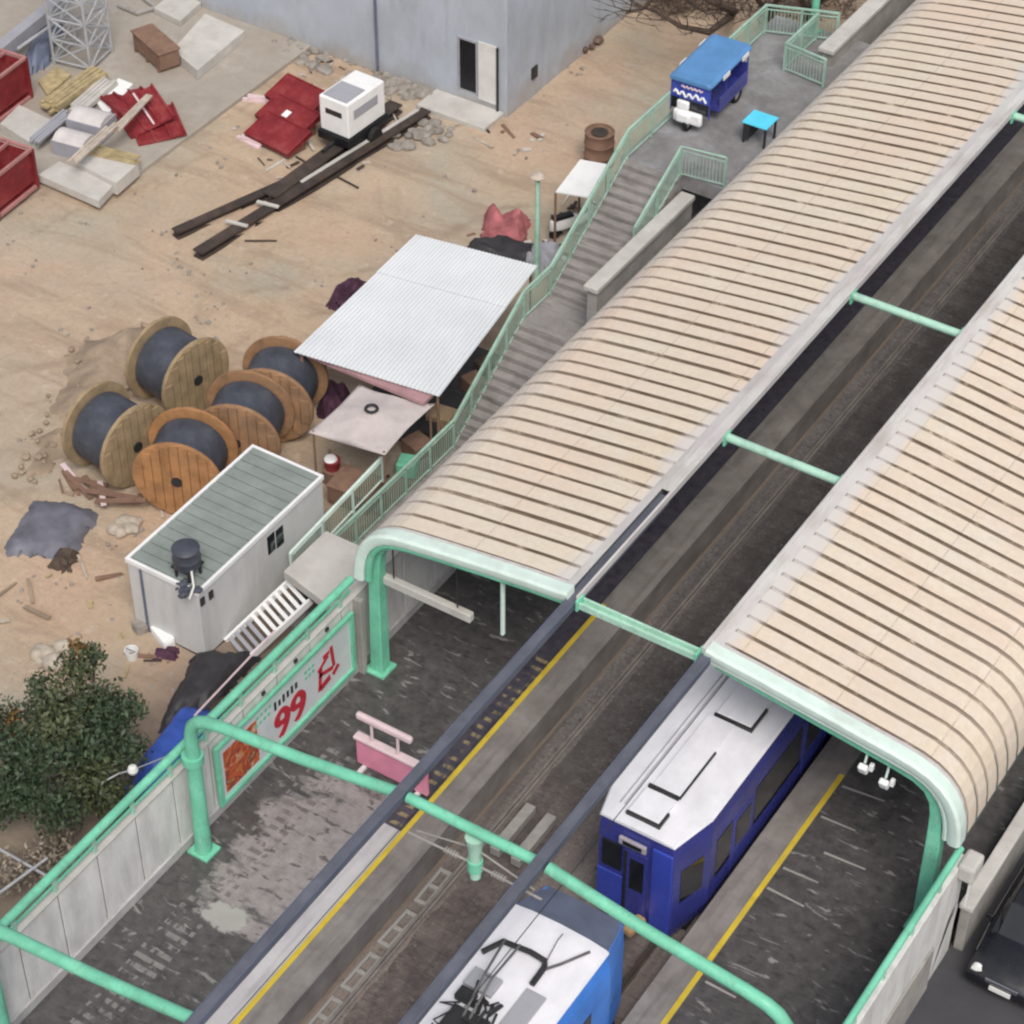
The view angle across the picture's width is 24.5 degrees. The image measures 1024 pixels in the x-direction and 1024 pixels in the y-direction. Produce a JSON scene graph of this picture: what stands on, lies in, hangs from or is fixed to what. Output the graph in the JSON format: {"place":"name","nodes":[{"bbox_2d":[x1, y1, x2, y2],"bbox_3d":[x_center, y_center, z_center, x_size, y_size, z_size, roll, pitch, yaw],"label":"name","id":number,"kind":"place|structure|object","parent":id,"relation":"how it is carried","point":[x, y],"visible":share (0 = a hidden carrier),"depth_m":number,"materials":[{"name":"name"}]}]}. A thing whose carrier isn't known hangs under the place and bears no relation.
{"place":"outdoors","nodes":[
{"label":"outdoors","id":0,"kind":"place"},
{"bbox_2d":[0,105,55,151],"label":"concrete slab","id":1,"kind":"structure","parent":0,"point":[20,124],"depth_m":81.05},
{"bbox_2d":[44,0,113,68],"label":"scaffold tower","id":2,"kind":"structure","parent":0,"point":[72,20],"depth_m":83.90,"materials":[{"name":"metal"}]},
{"bbox_2d":[0,0,1023,1023],"bbox_3d":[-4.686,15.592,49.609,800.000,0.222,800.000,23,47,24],"label":"ground","id":3,"kind":"structure","parent":0,"point":[111,258],"depth_m":75.90,"materials":[{"name":"sand"}]},
{"bbox_2d":[0,137,39,218],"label":"steel skip","id":4,"kind":"object","parent":3,"relation":"on","point":[19,180],"visible":1,"depth_m":77.93,"materials":[{"name":"red paint"}]},
{"bbox_2d":[0,693,47,830],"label":"leafy tree","id":5,"kind":"object","parent":3,"relation":"on","point":[9,725],"visible":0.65,"depth_m":57.35,"materials":[{"name":"green plant"}]},
{"bbox_2d":[0,816,90,899],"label":"dry shrub","id":6,"kind":"object","parent":3,"relation":"on","point":[56,843],"visible":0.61,"depth_m":56.59,"materials":[{"name":"brown plant"}]},
{"bbox_2d":[29,639,69,672],"bbox_3d":[-12.167,3.738,62.680,1.209,0.417,1.192,23,47,24],"label":"stone heap","id":7,"kind":"object","parent":3,"relation":"on","point":[45,656],"visible":0.85,"depth_m":62.49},
{"bbox_2d":[3,500,99,558],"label":"grey sheet","id":8,"kind":"object","parent":3,"relation":"on","point":[45,529],"visible":1,"depth_m":66.05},
{"bbox_2d":[0,636,153,839],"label":"leafy tree","id":9,"kind":"object","parent":3,"relation":"on","point":[89,724],"visible":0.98,"depth_m":56.90,"materials":[{"name":"green plant"}]},
{"bbox_2d":[11,322,148,482],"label":"earth mound","id":10,"kind":"object","parent":3,"relation":"on","point":[91,362],"visible":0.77,"depth_m":71.06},
{"bbox_2d":[60,462,146,505],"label":"timber debris","id":11,"kind":"object","parent":3,"relation":"on","point":[100,490],"visible":1,"depth_m":67.17,"materials":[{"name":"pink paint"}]},
{"bbox_2d":[61,381,163,487],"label":"cable spool","id":12,"kind":"object","parent":3,"relation":"on","point":[106,427],"visible":0.94,"depth_m":66.81,"materials":[{"name":"wood"}]},
{"bbox_2d":[0,0,310,206],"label":"concrete pad","id":13,"kind":"object","parent":3,"relation":"on","point":[256,59],"visible":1,"depth_m":84.42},
{"bbox_2d":[0,48,33,121],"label":"steel skip","id":14,"kind":"object","parent":13,"relation":"on","point":[16,90],"visible":1,"depth_m":82.03,"materials":[{"name":"red paint"}]},
{"bbox_2d":[25,23,63,75],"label":"dark sheeting","id":15,"kind":"object","parent":13,"relation":"on","point":[38,55],"visible":0.7,"depth_m":84.44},
{"bbox_2d":[0,0,68,54],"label":"steel girder","id":16,"kind":"object","parent":15,"relation":"on","point":[19,36],"visible":0.88,"depth_m":84.44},
{"bbox_2d":[50,127,94,157],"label":"metal bin","id":17,"kind":"object","parent":13,"relation":"on","point":[66,142],"visible":0.67,"depth_m":79.88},
{"bbox_2d":[40,66,108,114],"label":"timber stack","id":18,"kind":"object","parent":13,"relation":"on","point":[65,95],"visible":1,"depth_m":82.55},
{"bbox_2d":[38,162,112,207],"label":"concrete slab","id":19,"kind":"structure","parent":13,"relation":"on","point":[82,185],"depth_m":78.50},
{"bbox_2d":[65,105,116,144],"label":"metal bin","id":20,"kind":"object","parent":13,"relation":"on","point":[87,119],"visible":0.82,"depth_m":80.68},
{"bbox_2d":[78,155,139,194],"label":"concrete slab","id":21,"kind":"object","parent":13,"relation":"on","point":[118,177],"depth_m":78.76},
{"bbox_2d":[96,78,132,112],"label":"concrete slab","id":22,"kind":"structure","parent":13,"relation":"on","point":[121,87],"depth_m":82.95,"materials":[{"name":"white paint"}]},
{"bbox_2d":[69,76,117,110],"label":"timber stack","id":23,"kind":"object","parent":22,"relation":"on","point":[93,93],"visible":0.79,"depth_m":82.61,"materials":[{"name":"wood"}]},
{"bbox_2d":[100,86,144,115],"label":"red sheet","id":24,"kind":"object","parent":13,"relation":"on","point":[113,98],"visible":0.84,"depth_m":82.33,"materials":[{"name":"paint"}]},
{"bbox_2d":[109,84,174,138],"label":"red sheet","id":25,"kind":"object","parent":24,"relation":"on","point":[155,111],"visible":0.89,"depth_m":81.49,"materials":[{"name":"paint"}]},
{"bbox_2d":[130,23,180,72],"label":"wooden box","id":26,"kind":"object","parent":13,"relation":"on","point":[156,46],"visible":1,"depth_m":84.23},
{"bbox_2d":[133,102,186,146],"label":"red sheet","id":27,"kind":"object","parent":13,"relation":"on","point":[171,128],"visible":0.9,"depth_m":81.08,"materials":[{"name":"paint"}]},
{"bbox_2d":[154,0,200,25],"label":"concrete slab","id":28,"kind":"object","parent":13,"relation":"on","point":[180,12],"depth_m":87.07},
{"bbox_2d":[177,14,244,78],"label":"concrete slab","id":29,"kind":"structure","parent":13,"relation":"on","point":[206,43],"depth_m":84.99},
{"bbox_2d":[125,707,219,795],"bbox_3d":[-8.411,5.920,59.506,1.600,0.871,3.353,19,45,20],"label":"blue tarpaulin","id":30,"kind":"object","parent":3,"relation":"on","point":[170,738],"visible":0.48,"depth_m":59.19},
{"bbox_2d":[125,316,228,409],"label":"cable spool","id":31,"kind":"object","parent":3,"relation":"on","point":[172,362],"visible":0.95,"depth_m":69.14,"materials":[{"name":"wood"}]},
{"bbox_2d":[132,407,238,513],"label":"cable spool","id":32,"kind":"object","parent":3,"relation":"on","point":[185,457],"visible":0.86,"depth_m":66.08,"materials":[{"name":"wood"}]},
{"bbox_2d":[0,387,389,677],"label":"yard litter","id":33,"kind":"object","parent":3,"relation":"on","point":[151,655],"visible":0.66,"depth_m":64.32,"materials":[{"name":"wood"}]},
{"bbox_2d":[158,650,261,732],"bbox_3d":[-8.135,4.399,61.679,1.759,0.638,3.857,23,47,24],"label":"black tarpaulin","id":34,"kind":"object","parent":3,"relation":"on","point":[208,674],"visible":0.9,"depth_m":61.52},
{"bbox_2d":[125,444,324,653],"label":"portable office","id":35,"kind":"structure","parent":3,"relation":"on","point":[249,518],"depth_m":62.94,"materials":[{"name":"white paint"}]},
{"bbox_2d":[170,538,203,599],"bbox_3d":[-8.404,1.437,60.876,0.858,1.099,1.406,0,42,0],"label":"water drum","id":36,"kind":"object","parent":35,"relation":"on","point":[187,559],"visible":1,"depth_m":60.78,"materials":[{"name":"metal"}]},
{"bbox_2d":[204,370,294,456],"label":"cable spool","id":37,"kind":"object","parent":3,"relation":"on","point":[248,408],"visible":0.66,"depth_m":67.26,"materials":[{"name":"wood"}]},
{"bbox_2d":[172,163,326,239],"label":"steel girder","id":38,"kind":"object","parent":3,"relation":"on","point":[189,227],"visible":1,"depth_m":77.53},
{"bbox_2d":[224,580,312,655],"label":"steel steps","id":39,"kind":"structure","parent":3,"relation":"on","point":[264,605],"depth_m":62.76,"materials":[{"name":"white paint"}]},
{"bbox_2d":[244,110,311,158],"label":"formwork panel","id":40,"kind":"object","parent":3,"relation":"on","point":[286,138],"visible":1,"depth_m":80.66,"materials":[{"name":"red paint"}]},
{"bbox_2d":[242,335,328,441],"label":"cable spool","id":41,"kind":"object","parent":3,"relation":"on","point":[304,384],"visible":0.65,"depth_m":68.63,"materials":[{"name":"wood"}]},
{"bbox_2d":[254,92,320,137],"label":"formwork panel","id":42,"kind":"object","parent":3,"relation":"on","point":[295,112],"visible":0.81,"depth_m":81.42,"materials":[{"name":"red paint"}]},
{"bbox_2d":[20,569,560,1023],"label":"platform","id":43,"kind":"structure","parent":3,"relation":"on","point":[187,930],"depth_m":57.07,"materials":[{"name":"concrete"}]},
{"bbox_2d":[0,924,193,1023],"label":"portal frame","id":44,"kind":"object","parent":43,"relation":"on","point":[49,954],"visible":1,"depth_m":47.30,"materials":[{"name":"green paint"}]},
{"bbox_2d":[0,550,455,1023],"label":"platform wall","id":45,"kind":"structure","parent":43,"relation":"on","point":[93,893],"depth_m":54.61,"materials":[{"name":"concrete"}]},
{"bbox_2d":[213,611,356,807],"bbox_3d":[-5.518,4.818,58.146,0.100,2.040,5.600,23,47,24],"label":"billboard","id":46,"kind":"object","parent":45,"relation":"attached to","point":[303,690],"visible":1,"depth_m":58.16,"materials":[{"name":"green paint"}]},
{"bbox_2d":[353,711,428,795],"bbox_3d":[-2.929,5.906,57.480,2.160,1.920,0.600,23,47,24],"label":"queue barrier","id":47,"kind":"object","parent":43,"relation":"on","point":[397,764],"visible":0.73,"depth_m":57.52,"materials":[{"name":"pink paint"}]},
{"bbox_2d":[181,715,792,1023],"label":"portal frame","id":48,"kind":"object","parent":43,"relation":"on","point":[204,848],"visible":1,"depth_m":49.97,"materials":[{"name":"green paint"}]},
{"bbox_2d":[183,493,668,1023],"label":"longitudinal beam","id":49,"kind":"structure","parent":48,"relation":"attached to","point":[271,937],"depth_m":50.01,"materials":[{"name":"grey metal"}]},
{"bbox_2d":[399,653,710,1023],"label":"longitudinal beam","id":50,"kind":"structure","parent":48,"relation":"attached to","point":[433,993],"depth_m":48.99,"materials":[{"name":"grey metal"}]},
{"bbox_2d":[228,124,1023,1023],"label":"contact wire","id":51,"kind":"object","parent":48,"relation":"hanging from","point":[602,600],"visible":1,"depth_m":55.79,"materials":[{"name":"metal"}]},
{"bbox_2d":[231,126,1023,1023],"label":"platform edge","id":52,"kind":"object","parent":43,"relation":"attached to","point":[301,986],"visible":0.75,"depth_m":63.07,"materials":[{"name":"concrete"}]},
{"bbox_2d":[205,823,400,1023],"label":"platform strip","id":53,"kind":"object","parent":52,"relation":"on","point":[250,985],"visible":0.6,"depth_m":54.75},
{"bbox_2d":[232,603,605,1023],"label":"yellow line","id":54,"kind":"object","parent":52,"relation":"on","point":[363,877],"visible":1,"depth_m":56.89,"materials":[{"name":"paint"}]},
{"bbox_2d":[384,104,1023,830],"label":"tactile strip","id":55,"kind":"object","parent":52,"relation":"on","point":[680,500],"visible":0.6,"depth_m":66.56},
{"bbox_2d":[354,0,1023,679],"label":"station canopy","id":56,"kind":"object","parent":43,"relation":"on","point":[616,414],"visible":1,"depth_m":62.67,"materials":[{"name":"metal"}]},
{"bbox_2d":[383,550,473,622],"bbox_3d":[-2.132,1.511,57.855,2.750,1.830,0.200,23,47,24],"label":"light fixture","id":57,"kind":"object","parent":56,"relation":"hanging from","point":[430,598],"visible":0.81,"depth_m":58.23,"materials":[{"name":"metal"}]},
{"bbox_2d":[575,593,701,661],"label":"tie beam","id":58,"kind":"structure","parent":56,"relation":"attached to","point":[641,629],"depth_m":53.85,"materials":[{"name":"metal"}]},
{"bbox_2d":[722,429,843,484],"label":"tie beam","id":59,"kind":"structure","parent":56,"relation":"attached to","point":[729,437],"depth_m":58.16,"materials":[{"name":"metal"}]},
{"bbox_2d":[849,289,963,336],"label":"tie beam","id":60,"kind":"structure","parent":56,"relation":"attached to","point":[905,314],"depth_m":62.56,"materials":[{"name":"metal"}]},
{"bbox_2d":[264,73,324,123],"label":"formwork panel","id":61,"kind":"object","parent":3,"relation":"on","point":[291,86],"visible":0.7,"depth_m":82.20,"materials":[{"name":"red paint"}]},
{"bbox_2d":[6,66,586,701],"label":"loose stones","id":62,"kind":"object","parent":3,"relation":"on","point":[216,338],"visible":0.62,"depth_m":75.01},
{"bbox_2d":[193,107,430,260],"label":"steel girder","id":63,"kind":"object","parent":3,"relation":"on","point":[306,186],"visible":1,"depth_m":78.96,"materials":[{"name":"metal"}]},
{"bbox_2d":[284,531,358,612],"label":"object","id":64,"kind":"structure","parent":3,"relation":"on","point":[319,570],"depth_m":62.75,"materials":[{"name":"concrete"}]},
{"bbox_2d":[263,100,402,201],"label":"steel girder","id":65,"kind":"object","parent":3,"relation":"on","point":[294,177],"visible":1,"depth_m":79.50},
{"bbox_2d":[316,379,350,418],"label":"clutter heap","id":66,"kind":"object","parent":3,"relation":"on","point":[334,397],"visible":0.73,"depth_m":70.17,"materials":[{"name":"purple fabric"}]},
{"bbox_2d":[289,456,383,564],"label":"railing","id":67,"kind":"object","parent":3,"relation":"on","point":[334,507],"visible":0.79,"depth_m":65.37,"materials":[{"name":"metal"}]},
{"bbox_2d":[325,277,365,311],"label":"maroon cloth","id":68,"kind":"object","parent":3,"relation":"on","point":[345,291],"visible":0.83,"depth_m":74.32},
{"bbox_2d":[318,70,388,152],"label":"generator","id":69,"kind":"object","parent":3,"relation":"on","point":[352,110],"visible":1,"depth_m":79.98,"materials":[{"name":"white paint"}]},
{"bbox_2d":[325,464,383,515],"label":"plywood crate","id":70,"kind":"object","parent":3,"relation":"on","point":[343,480],"visible":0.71,"depth_m":66.98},
{"bbox_2d":[271,37,454,151],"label":"rubble","id":71,"kind":"object","parent":3,"relation":"on","point":[402,86],"visible":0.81,"depth_m":83.39,"materials":[{"name":"stone"}]},
{"bbox_2d":[308,384,434,510],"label":"canvas awning","id":72,"kind":"object","parent":3,"relation":"on","point":[364,417],"visible":0.99,"depth_m":66.40,"materials":[{"name":"fabric"}]},
{"bbox_2d":[294,234,537,457],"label":"sheet shelter","id":73,"kind":"object","parent":3,"relation":"on","point":[415,318],"visible":0.93,"depth_m":69.56,"materials":[{"name":"white metal"}]},
{"bbox_2d":[197,0,645,131],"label":"grey building","id":74,"kind":"structure","parent":3,"relation":"on","point":[486,64],"depth_m":82.76,"materials":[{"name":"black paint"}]},
{"bbox_2d":[457,35,477,93],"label":"doorway","id":75,"kind":"structure","parent":74,"relation":"in","point":[467,49],"depth_m":81.84,"materials":[{"name":"black paint"}]},
{"bbox_2d":[478,41,495,104],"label":"door leaf","id":76,"kind":"structure","parent":74,"relation":"in","point":[486,52],"depth_m":81.57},
{"bbox_2d":[396,352,499,478],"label":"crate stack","id":77,"kind":"object","parent":3,"relation":"on","point":[413,444],"visible":0.63,"depth_m":69.39,"materials":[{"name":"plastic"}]},
{"bbox_2d":[276,160,679,635],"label":"staircase","id":78,"kind":"structure","parent":3,"relation":"on","point":[552,324],"depth_m":70.19,"materials":[{"name":"concrete"}]},
{"bbox_2d":[334,89,674,543],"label":"railing","id":79,"kind":"object","parent":78,"relation":"on","point":[606,174],"visible":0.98,"depth_m":69.16,"materials":[{"name":"metal"}]},
{"bbox_2d":[632,145,727,237],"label":"railing","id":80,"kind":"object","parent":78,"relation":"on","point":[679,157],"visible":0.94,"depth_m":70.31,"materials":[{"name":"metal"}]},
{"bbox_2d":[467,235,533,264],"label":"dark bundle","id":81,"kind":"object","parent":3,"relation":"on","point":[505,246],"visible":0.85,"depth_m":76.00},
{"bbox_2d":[479,203,530,241],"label":"red bundle","id":82,"kind":"object","parent":3,"relation":"on","point":[515,224],"visible":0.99,"depth_m":76.71,"materials":[{"name":"fabric"}]},
{"bbox_2d":[554,159,606,241],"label":"white awning","id":83,"kind":"object","parent":3,"relation":"on","point":[581,179],"visible":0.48,"depth_m":75.22,"materials":[{"name":"paint"}]},
{"bbox_2d":[583,123,614,167],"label":"steel drum","id":84,"kind":"object","parent":3,"relation":"on","point":[599,142],"visible":0.84,"depth_m":79.37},
{"bbox_2d":[583,191,694,322],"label":"parapet","id":85,"kind":"structure","parent":3,"relation":"on","point":[612,277],"depth_m":69.37,"materials":[{"name":"concrete"}]},
{"bbox_2d":[304,182,1023,1023],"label":"trackbed","id":86,"kind":"structure","parent":3,"relation":"on","point":[586,870],"depth_m":61.66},
{"bbox_2d":[490,803,555,867],"bbox_3d":[0.277,7.908,57.833,0.880,0.280,1.700,23,47,24],"label":"trough channel","id":87,"kind":"object","parent":86,"relation":"on","point":[518,823],"visible":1,"depth_m":57.81,"materials":[{"name":"concrete"}]},
{"bbox_2d":[308,197,1023,1023],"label":"railway track","id":88,"kind":"structure","parent":86,"relation":"on","point":[488,865],"depth_m":63.22,"materials":[{"name":"wood"}]},
{"bbox_2d":[603,737,830,1020],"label":"railway track","id":89,"kind":"structure","parent":86,"relation":"on","point":[638,966],"depth_m":55.14,"materials":[{"name":"metal"}]},
{"bbox_2d":[419,885,624,1023],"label":"train car","id":90,"kind":"object","parent":89,"relation":"on","point":[561,962],"visible":0.98,"depth_m":50.71,"materials":[{"name":"white paint"}]},
{"bbox_2d":[596,664,831,936],"bbox_3d":[10.314,0.742,63.372,2.690,3.770,29.870,23,47,24],"label":"train car","id":91,"kind":"object","parent":89,"relation":"on","point":[679,836],"visible":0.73,"depth_m":55.07,"materials":[{"name":"metal"}]},
{"bbox_2d":[595,0,751,35],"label":"bare tree","id":92,"kind":"object","parent":3,"relation":"on","point":[731,11],"visible":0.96,"depth_m":81.50,"materials":[{"name":"brown plant"}]},
{"bbox_2d":[640,0,862,23],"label":"dead brush","id":93,"kind":"object","parent":3,"relation":"on","point":[685,6],"visible":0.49,"depth_m":87.38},
{"bbox_2d":[668,749,1023,1023],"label":"platform","id":94,"kind":"structure","parent":3,"relation":"on","point":[820,956],"depth_m":55.29,"materials":[{"name":"concrete"}]},
{"bbox_2d":[622,736,861,1023],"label":"platform edge","id":95,"kind":"object","parent":94,"relation":"attached to","point":[668,985],"depth_m":55.85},
{"bbox_2d":[660,774,843,1023],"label":"yellow line","id":96,"kind":"object","parent":95,"relation":"on","point":[741,915],"visible":1,"depth_m":55.45,"materials":[{"name":"paint"}]},
{"bbox_2d":[702,255,1023,927],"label":"station canopy","id":97,"kind":"object","parent":94,"relation":"on","point":[877,612],"visible":0.99,"depth_m":54.75,"materials":[{"name":"metal"}]},
{"bbox_2d":[818,0,914,67],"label":"parapet","id":98,"kind":"structure","parent":3,"relation":"on","point":[869,21],"depth_m":77.06,"materials":[{"name":"concrete"}]},
{"bbox_2d":[622,15,869,219],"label":"plaza","id":99,"kind":"structure","parent":0,"point":[785,97],"depth_m":73.57,"materials":[{"name":"concrete"}]},
{"bbox_2d":[670,34,751,130],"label":"tricycle","id":100,"kind":"object","parent":99,"relation":"on","point":[709,73],"visible":1,"depth_m":72.63,"materials":[{"name":"blue paint"}]},
{"bbox_2d":[742,110,778,148],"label":"table","id":101,"kind":"object","parent":99,"relation":"on","point":[753,121],"visible":0.92,"depth_m":72.14,"materials":[{"name":"plastic"}]},
{"bbox_2d":[728,4,840,44],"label":"railing","id":102,"kind":"object","parent":99,"relation":"on","point":[749,21],"visible":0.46,"depth_m":76.51,"materials":[{"name":"metal"}]},
{"bbox_2d":[782,12,826,87],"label":"railing","id":103,"kind":"object","parent":99,"relation":"on","point":[799,46],"visible":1,"depth_m":75.25,"materials":[{"name":"metal"}]},
{"bbox_2d":[905,852,1023,1023],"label":"road","id":104,"kind":"structure","parent":0,"point":[952,994],"depth_m":54.05,"materials":[{"name":"asphalt"}]},
{"bbox_2d":[843,846,963,1023],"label":"road wall","id":105,"kind":"structure","parent":104,"relation":"on","point":[894,990],"depth_m":51.86,"materials":[{"name":"concrete"}]},
{"bbox_2d":[957,849,983,907],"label":"rail end block","id":106,"kind":"structure","parent":105,"relation":"attached to","point":[970,865],"depth_m":52.61,"materials":[{"name":"concrete"}]},
{"bbox_2d":[965,865,1023,1005],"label":"parked car","id":107,"kind":"object","parent":104,"relation":"on","point":[996,964],"visible":1,"depth_m":54.00,"materials":[{"name":"black paint"}]},
{"bbox_2d":[953,802,1023,950],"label":"kerb wall","id":108,"kind":"structure","parent":0,"point":[998,867],"depth_m":55.11,"materials":[{"name":"concrete"}]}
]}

